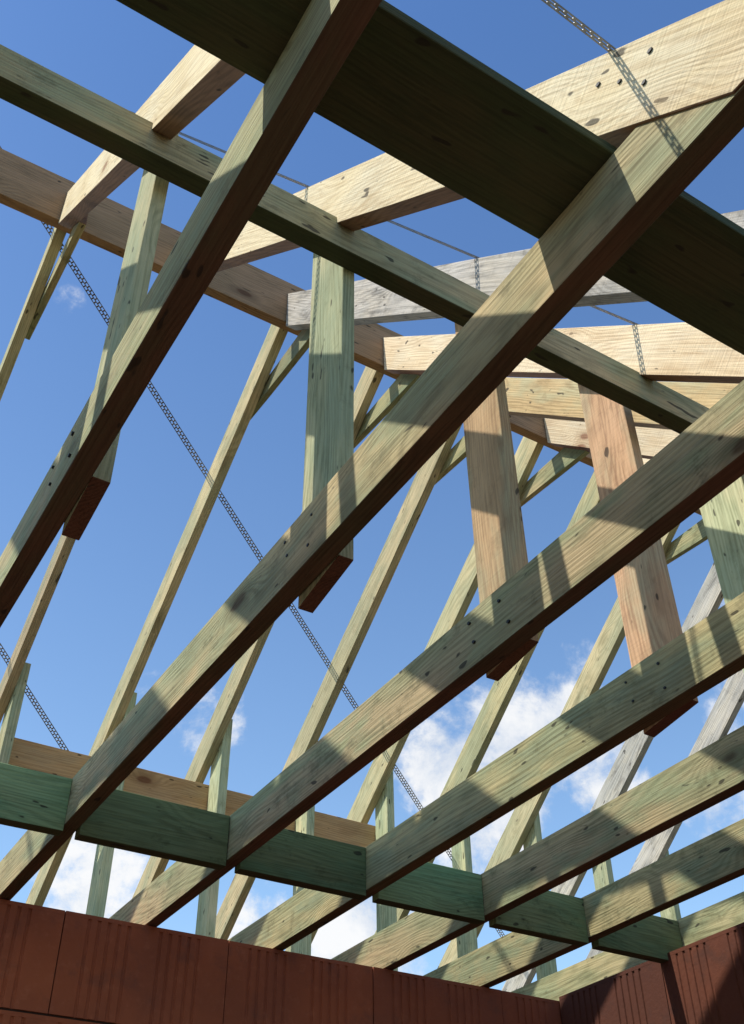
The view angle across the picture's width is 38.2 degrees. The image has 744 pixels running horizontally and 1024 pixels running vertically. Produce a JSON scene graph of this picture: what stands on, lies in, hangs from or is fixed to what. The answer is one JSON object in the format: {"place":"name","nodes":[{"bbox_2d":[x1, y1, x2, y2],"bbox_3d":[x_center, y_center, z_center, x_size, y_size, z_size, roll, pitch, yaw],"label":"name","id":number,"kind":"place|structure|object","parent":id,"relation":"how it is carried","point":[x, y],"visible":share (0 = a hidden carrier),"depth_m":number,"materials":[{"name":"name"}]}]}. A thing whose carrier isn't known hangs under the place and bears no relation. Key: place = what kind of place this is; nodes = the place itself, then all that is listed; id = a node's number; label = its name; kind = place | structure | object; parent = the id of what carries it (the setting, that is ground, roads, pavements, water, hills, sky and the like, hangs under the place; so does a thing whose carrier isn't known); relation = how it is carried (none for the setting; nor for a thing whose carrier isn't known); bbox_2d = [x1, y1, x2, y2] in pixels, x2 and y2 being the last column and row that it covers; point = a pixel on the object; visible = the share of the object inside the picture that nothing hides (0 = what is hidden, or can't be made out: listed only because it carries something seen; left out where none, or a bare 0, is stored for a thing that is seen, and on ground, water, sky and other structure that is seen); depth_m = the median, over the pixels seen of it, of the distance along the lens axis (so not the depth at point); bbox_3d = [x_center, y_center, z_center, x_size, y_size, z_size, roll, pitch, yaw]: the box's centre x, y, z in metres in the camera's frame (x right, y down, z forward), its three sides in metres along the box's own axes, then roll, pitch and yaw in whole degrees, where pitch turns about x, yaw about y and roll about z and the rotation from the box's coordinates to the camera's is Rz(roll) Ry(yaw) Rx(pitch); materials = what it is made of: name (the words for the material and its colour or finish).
{"place":"outdoors","nodes":[
{"label":"outdoors","id":0,"kind":"place"},
{"bbox_2d":[0,0,743,989],"label":"sky","id":1,"kind":"structure","parent":0,"point":[110,581],"materials":[{"name":"blue"}]},
{"label":"ground","id":2,"kind":"structure","parent":0,"visible":0},
{"bbox_2d":[0,899,561,1023],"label":"brick wall","id":3,"kind":"structure","parent":2,"relation":"on","point":[58,966],"depth_m":3.57,"materials":[{"name":"red brick"}]},
{"bbox_2d":[0,0,381,626],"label":"ceiling joist","id":4,"kind":"object","parent":3,"relation":"on","point":[324,38],"visible":1,"depth_m":1.55,"materials":[{"name":"green wood"}]},
{"bbox_2d":[0,227,65,400],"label":"rafter","id":5,"kind":"object","parent":4,"relation":"on","point":[46,265],"visible":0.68,"depth_m":4.23,"materials":[{"name":"beige wood"}]},
{"bbox_2d":[0,643,68,750],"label":"perforated strap","id":6,"kind":"object","parent":5,"relation":"attached to","point":[3,652],"visible":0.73,"depth_m":4.85,"materials":[{"name":"metal"}]},
{"bbox_2d":[0,146,504,936],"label":"perforated strap","id":7,"kind":"object","parent":5,"relation":"attached to","point":[92,298],"visible":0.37,"depth_m":4.86,"materials":[{"name":"metal"}]},
{"bbox_2d":[0,148,701,515],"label":"ridge board","id":8,"kind":"object","parent":5,"relation":"attached to","point":[32,190],"visible":0.24,"depth_m":4.38,"materials":[{"name":"brown wood"}]},
{"bbox_2d":[58,45,244,228],"bbox_3d":[-0.528,-0.950,2.617,0.052,0.155,3.522,21,-1,-24],"label":"rafter","id":9,"kind":"object","parent":4,"relation":"on","point":[195,83],"visible":0.58,"depth_m":2.36,"materials":[{"name":"brown wood"}]},
{"bbox_2d":[25,214,87,339],"bbox_3d":[-1.225,-0.899,4.149,0.027,0.132,0.698,21,-44,-24],"label":"collar tie","id":10,"kind":"object","parent":9,"relation":"attached to","point":[66,253],"visible":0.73,"depth_m":4.09,"materials":[{"name":"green wood"}]},
{"bbox_2d":[62,133,178,539],"bbox_3d":[-0.518,-0.495,2.331,0.035,1.306,0.152,21,-44,-24],"label":"post","id":11,"kind":"object","parent":9,"relation":"attached to","point":[135,275],"visible":0.52,"depth_m":2.25,"materials":[{"name":"green wood"}]},
{"bbox_2d":[131,111,639,324],"bbox_3d":[0.479,-0.651,3.071,5.320,0.026,0.025,20,-2,-8],"label":"perforated strap","id":12,"kind":"object","parent":9,"relation":"attached to","point":[390,221],"visible":0.32,"depth_m":3.02,"materials":[{"name":"metal"}]},
{"bbox_2d":[0,85,743,899],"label":"ceiling joist","id":13,"kind":"object","parent":3,"relation":"on","point":[636,187],"visible":0.94,"depth_m":1.82,"materials":[{"name":"beige wood"}]},
{"bbox_2d":[0,662,30,763],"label":"stud","id":14,"kind":"object","parent":13,"relation":"on","point":[10,722],"visible":0.76,"depth_m":4.55,"materials":[{"name":"green wood"}]},
{"bbox_2d":[9,737,375,846],"bbox_3d":[-1.614,0.998,4.550,4.312,0.127,0.042,21,-44,-24],"label":"tie board","id":15,"kind":"object","parent":14,"relation":"attached to","point":[26,754],"visible":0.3,"depth_m":4.86,"materials":[{"name":"brown wood"}]},
{"bbox_2d":[0,762,72,835],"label":"blocking","id":16,"kind":"object","parent":13,"relation":"attached to","point":[34,800],"visible":1,"depth_m":2.97,"materials":[{"name":"green wood"}]},
{"bbox_2d":[0,534,75,722],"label":"rafter","id":17,"kind":"object","parent":13,"relation":"on","point":[41,603],"visible":0.33,"depth_m":4.59,"materials":[{"name":"beige wood"}]},
{"bbox_2d":[116,0,743,354],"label":"plank","id":18,"kind":"object","parent":13,"relation":"on","point":[406,89],"visible":0.82,"depth_m":1.53,"materials":[{"name":"green wood"}]},
{"bbox_2d":[217,0,743,271],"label":"rafter","id":19,"kind":"object","parent":13,"relation":"on","point":[617,97],"visible":0.51,"depth_m":1.62,"materials":[{"name":"brown wood"}]},
{"bbox_2d":[298,253,353,612],"bbox_3d":[-0.097,-0.343,2.509,0.035,1.295,0.163,21,-44,-24],"label":"post","id":20,"kind":"object","parent":19,"relation":"attached to","point":[329,444],"visible":0.59,"depth_m":2.41,"materials":[{"name":"green wood"}]},
{"bbox_2d":[110,380,743,926],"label":"ceiling joist","id":21,"kind":"object","parent":3,"relation":"on","point":[686,472],"visible":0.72,"depth_m":2.34,"materials":[{"name":"beige wood"}]},
{"bbox_2d":[86,692,136,916],"bbox_3d":[-1.115,1.286,4.583,0.044,1.131,0.114,21,-44,-24],"label":"stud","id":22,"kind":"object","parent":21,"relation":"on","point":[98,891],"visible":0.23,"depth_m":4.38,"materials":[{"name":"green wood"}]},
{"bbox_2d":[74,789,229,869],"bbox_3d":[-0.632,0.919,3.135,0.449,0.157,0.040,21,-44,-24],"label":"blocking","id":23,"kind":"object","parent":21,"relation":"attached to","point":[135,823],"visible":0.82,"depth_m":3.12,"materials":[{"name":"green wood"}]},
{"bbox_2d":[26,324,287,905],"bbox_3d":[-1.119,0.811,4.869,0.041,0.150,3.832,21,-82,-24],"label":"rafter","id":24,"kind":"object","parent":21,"relation":"on","point":[200,513],"visible":0.65,"depth_m":4.75,"materials":[{"name":"beige wood"}]},
{"bbox_2d":[455,323,538,680],"bbox_3d":[0.299,-0.176,2.759,0.035,1.321,0.151,21,-44,-24],"label":"post","id":25,"kind":"object","parent":21,"relation":"attached to","point":[501,556],"visible":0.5,"depth_m":2.61,"materials":[{"name":"brown wood"}]},
{"bbox_2d":[286,210,743,329],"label":"rafter","id":26,"kind":"object","parent":21,"relation":"on","point":[374,303],"visible":0.38,"depth_m":3.21,"materials":[{"name":"grey wood"}]},
{"bbox_2d":[250,329,309,419],"bbox_3d":[-0.391,-0.580,4.542,0.028,0.130,0.698,21,-44,-24],"label":"collar tie","id":27,"kind":"object","parent":26,"relation":"attached to","point":[293,355],"visible":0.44,"depth_m":4.49,"materials":[{"name":"green wood"}]},
{"bbox_2d":[229,592,743,949],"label":"ceiling joist","id":28,"kind":"object","parent":3,"relation":"on","point":[704,655],"visible":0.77,"depth_m":2.83,"materials":[{"name":"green wood"}]},
{"bbox_2d":[195,719,232,937],"bbox_3d":[-0.704,1.444,4.777,0.043,1.131,0.114,21,-44,-24],"label":"stud","id":29,"kind":"object","parent":28,"relation":"on","point":[207,905],"visible":0.46,"depth_m":4.84,"materials":[{"name":"green wood"}]},
{"bbox_2d":[132,366,383,897],"bbox_3d":[-0.708,0.968,5.063,0.041,0.151,3.832,21,-82,-24],"label":"rafter","id":30,"kind":"object","parent":28,"relation":"on","point":[246,662],"visible":0.23,"depth_m":5.00,"materials":[{"name":"beige wood"}]},
{"bbox_2d":[234,829,365,899],"bbox_3d":[-0.215,1.079,3.332,0.436,0.157,0.040,21,-44,-24],"label":"blocking","id":31,"kind":"object","parent":28,"relation":"attached to","point":[299,859],"visible":0.82,"depth_m":3.32,"materials":[{"name":"green wood"}]},
{"bbox_2d":[372,862,484,924],"bbox_3d":[0.185,1.232,3.520,0.411,0.157,0.041,21,-44,-24],"label":"blocking","id":32,"kind":"object","parent":28,"relation":"attached to","point":[440,891],"visible":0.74,"depth_m":3.51,"materials":[{"name":"green wood"}]},
{"bbox_2d":[383,322,743,383],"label":"rafter","id":33,"kind":"object","parent":28,"relation":"on","point":[678,352],"visible":0.44,"depth_m":3.03,"materials":[{"name":"brown wood"}]},
{"bbox_2d":[354,374,420,447],"bbox_3d":[0.021,-0.422,4.736,0.028,0.132,0.698,21,-44,-24],"label":"collar tie","id":34,"kind":"object","parent":33,"relation":"attached to","point":[389,399],"visible":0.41,"depth_m":4.67,"materials":[{"name":"green wood"}]},
{"bbox_2d":[578,384,697,736],"bbox_3d":[0.703,-0.017,2.969,0.035,1.339,0.157,21,-44,-24],"label":"post","id":35,"kind":"object","parent":28,"relation":"attached to","point":[649,614],"visible":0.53,"depth_m":2.81,"materials":[{"name":"brown wood"}]},
{"bbox_2d":[332,725,743,969],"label":"ceiling joist","id":36,"kind":"object","parent":3,"relation":"on","point":[705,778],"visible":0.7,"depth_m":3.25,"materials":[{"name":"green wood"}]},
{"bbox_2d":[291,806,314,955],"bbox_3d":[-0.314,1.592,4.961,0.044,1.131,0.114,21,-44,-24],"label":"stud","id":37,"kind":"object","parent":36,"relation":"on","point":[305,822],"visible":0.09,"depth_m":4.99,"materials":[{"name":"green wood"}]},
{"bbox_2d":[215,425,461,939],"bbox_3d":[-0.319,1.117,5.247,0.041,0.149,3.832,21,-82,-24],"label":"rafter","id":38,"kind":"object","parent":36,"relation":"on","point":[376,587],"visible":0.52,"depth_m":5.14,"materials":[{"name":"beige wood"}]},
{"bbox_2d":[505,377,737,429],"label":"rafter","id":39,"kind":"object","parent":36,"relation":"on","point":[549,398],"visible":0.23,"depth_m":4.20,"materials":[{"name":"brown wood"}]},
{"bbox_2d":[435,415,510,483],"bbox_3d":[0.410,-0.273,4.919,0.027,0.133,0.698,21,-44,-24],"label":"collar tie","id":40,"kind":"object","parent":39,"relation":"attached to","point":[456,455],"visible":0.26,"depth_m":4.95,"materials":[{"name":"beige wood"}]},
{"bbox_2d":[700,475,743,672],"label":"post","id":41,"kind":"object","parent":36,"relation":"attached to","point":[722,513],"visible":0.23,"depth_m":3.22,"materials":[{"name":"green wood"}]},
{"bbox_2d":[423,818,743,987],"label":"ceiling joist","id":42,"kind":"object","parent":3,"relation":"on","point":[705,864],"visible":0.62,"depth_m":3.63,"materials":[{"name":"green wood"}]},
{"bbox_2d":[375,770,397,970],"bbox_3d":[0.066,1.738,5.140,0.044,1.131,0.114,21,-44,-24],"label":"stud","id":43,"kind":"object","parent":42,"relation":"on","point":[386,916],"visible":0.29,"depth_m":5.28,"materials":[{"name":"green wood"}]},
{"bbox_2d":[285,436,543,951],"bbox_3d":[0.061,1.263,5.426,0.041,0.150,3.832,21,-82,-24],"label":"rafter","id":44,"kind":"object","parent":42,"relation":"on","point":[465,587],"visible":0.27,"depth_m":5.34,"materials":[{"name":"beige wood"}]},
{"bbox_2d":[489,891,588,946],"bbox_3d":[0.570,1.379,3.702,0.399,0.157,0.041,21,-44,-24],"label":"blocking","id":45,"kind":"object","parent":42,"relation":"attached to","point":[554,916],"visible":0.71,"depth_m":3.69,"materials":[{"name":"green wood"}]},
{"bbox_2d":[437,524,679,968],"bbox_3d":[0.856,1.567,5.801,0.042,0.150,3.832,21,-82,-24],"label":"rafter","id":46,"kind":"object","parent":42,"relation":"on","point":[602,655],"visible":0.27,"depth_m":5.73,"materials":[{"name":"beige wood"}]},
{"bbox_2d":[544,418,678,458],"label":"rafter","id":47,"kind":"object","parent":42,"relation":"on","point":[653,442],"visible":0.28,"depth_m":4.80,"materials":[{"name":"brown wood"}]},
{"bbox_2d":[520,448,589,506],"bbox_3d":[0.789,-0.129,5.098,0.027,0.130,0.698,21,-44,-24],"label":"collar tie","id":48,"kind":"object","parent":47,"relation":"attached to","point":[560,463],"visible":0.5,"depth_m":5.02,"materials":[{"name":"green wood"}]},
{"bbox_2d":[512,891,743,1000],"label":"ceiling joist","id":49,"kind":"object","parent":3,"relation":"on","point":[727,913],"visible":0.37,"depth_m":4.20,"materials":[{"name":"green wood"}]},
{"bbox_2d":[451,836,477,957],"bbox_3d":[0.455,1.887,5.324,0.044,1.131,0.114,21,-44,-24],"label":"stud","id":50,"kind":"object","parent":49,"relation":"on","point":[467,943],"visible":0.17,"depth_m":5.37,"materials":[{"name":"green wood"}]},
{"bbox_2d":[375,472,599,933],"bbox_3d":[0.452,1.412,5.610,0.042,0.150,3.832,21,-82,-24],"label":"rafter","id":51,"kind":"object","parent":49,"relation":"on","point":[486,725],"visible":0.23,"depth_m":5.52,"materials":[{"name":"beige wood"}]},
{"bbox_2d":[591,915,682,962],"bbox_3d":[0.955,1.526,3.883,0.411,0.157,0.041,21,-44,-24],"label":"blocking","id":52,"kind":"object","parent":49,"relation":"attached to","point":[654,938],"visible":0.55,"depth_m":3.87,"materials":[{"name":"green wood"}]},
{"bbox_2d":[559,922,743,1023],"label":"brick wall","id":53,"kind":"structure","parent":2,"relation":"on","point":[701,981],"depth_m":3.80,"materials":[{"name":"red brick"}]},
{"bbox_3d":[3.091,0.888,4.041,0.035,1.312,0.152,21,-44,-24],"label":"post","id":54,"kind":"object","parent":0,"visible":0},
{"bbox_3d":[2.410,1.998,4.487,0.045,0.145,6.812,21,-44,-24],"label":"ceiling joist","id":55,"kind":"object","parent":54,"relation":"on","visible":0},
{"bbox_2d":[586,669,743,958],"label":"rafter","id":56,"kind":"object","parent":55,"relation":"on","point":[723,713],"visible":0.3,"depth_m":6.10,"materials":[{"name":"grey wood"}]},
{"bbox_2d":[660,851,680,920],"bbox_3d":[1.662,2.348,5.893,0.044,1.131,0.115,21,-44,-24],"label":"stud","id":57,"kind":"object","parent":55,"relation":"on","point":[672,913],"visible":0.15,"depth_m":5.96,"materials":[{"name":"green wood"}]},
{"bbox_3d":[-2.431,0.146,2.203,0.044,0.145,6.812,21,-44,-24],"label":"ceiling joist","id":58,"kind":"object","parent":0,"visible":0},
{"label":"rafter","id":59,"kind":"object","parent":58,"relation":"on","visible":0},
{"bbox_2d":[0,44,708,433],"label":"purlin","id":60,"kind":"object","parent":59,"relation":"attached to","point":[50,96],"visible":0.76,"depth_m":2.56,"materials":[{"name":"green wood"}]},
{"bbox_2d":[541,0,615,51],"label":"perforated strap","id":61,"kind":"object","parent":59,"relation":"attached to","point":[584,30],"visible":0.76,"depth_m":1.62,"materials":[{"name":"metal"}]},
{"bbox_3d":[1.608,1.691,4.108,0.043,0.144,6.812,21,-44,-24],"label":"ceiling joist","id":62,"kind":"object","parent":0,"visible":0},
{"bbox_2d":[523,813,556,979],"bbox_3d":[0.862,2.042,5.516,0.044,1.131,0.114,21,-44,-24],"label":"stud","id":63,"kind":"object","parent":62,"relation":"on","point":[534,836],"visible":0.13,"depth_m":5.70,"materials":[{"name":"green wood"}]},
{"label":"rafter","id":64,"kind":"object","parent":62,"relation":"attached to","visible":0},
{"bbox_2d":[665,519,707,564],"bbox_3d":[1.585,0.176,5.474,0.027,0.131,0.698,21,-44,-24],"label":"collar tie","id":65,"kind":"object","parent":64,"relation":"attached to","point":[694,536],"visible":0.29,"depth_m":5.45,"materials":[{"name":"green wood"}]},
{"bbox_3d":[2.014,1.846,4.300,0.044,0.143,6.812,21,-44,-24],"label":"ceiling joist","id":66,"kind":"object","parent":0,"visible":0},
{"bbox_2d":[592,859,613,890],"bbox_3d":[1.267,2.197,5.707,0.043,1.131,0.114,21,-44,-24],"label":"stud","id":67,"kind":"object","parent":66,"relation":"on","point":[603,874],"visible":0.13,"depth_m":5.86,"materials":[{"name":"green wood"}]},
{"bbox_2d":[502,563,722,991],"bbox_3d":[1.263,1.722,5.993,0.041,0.150,3.832,21,-82,-24],"label":"rafter","id":68,"kind":"object","parent":66,"relation":"on","point":[634,748],"visible":0.3,"depth_m":5.91,"materials":[{"name":"grey wood"}]}
]}

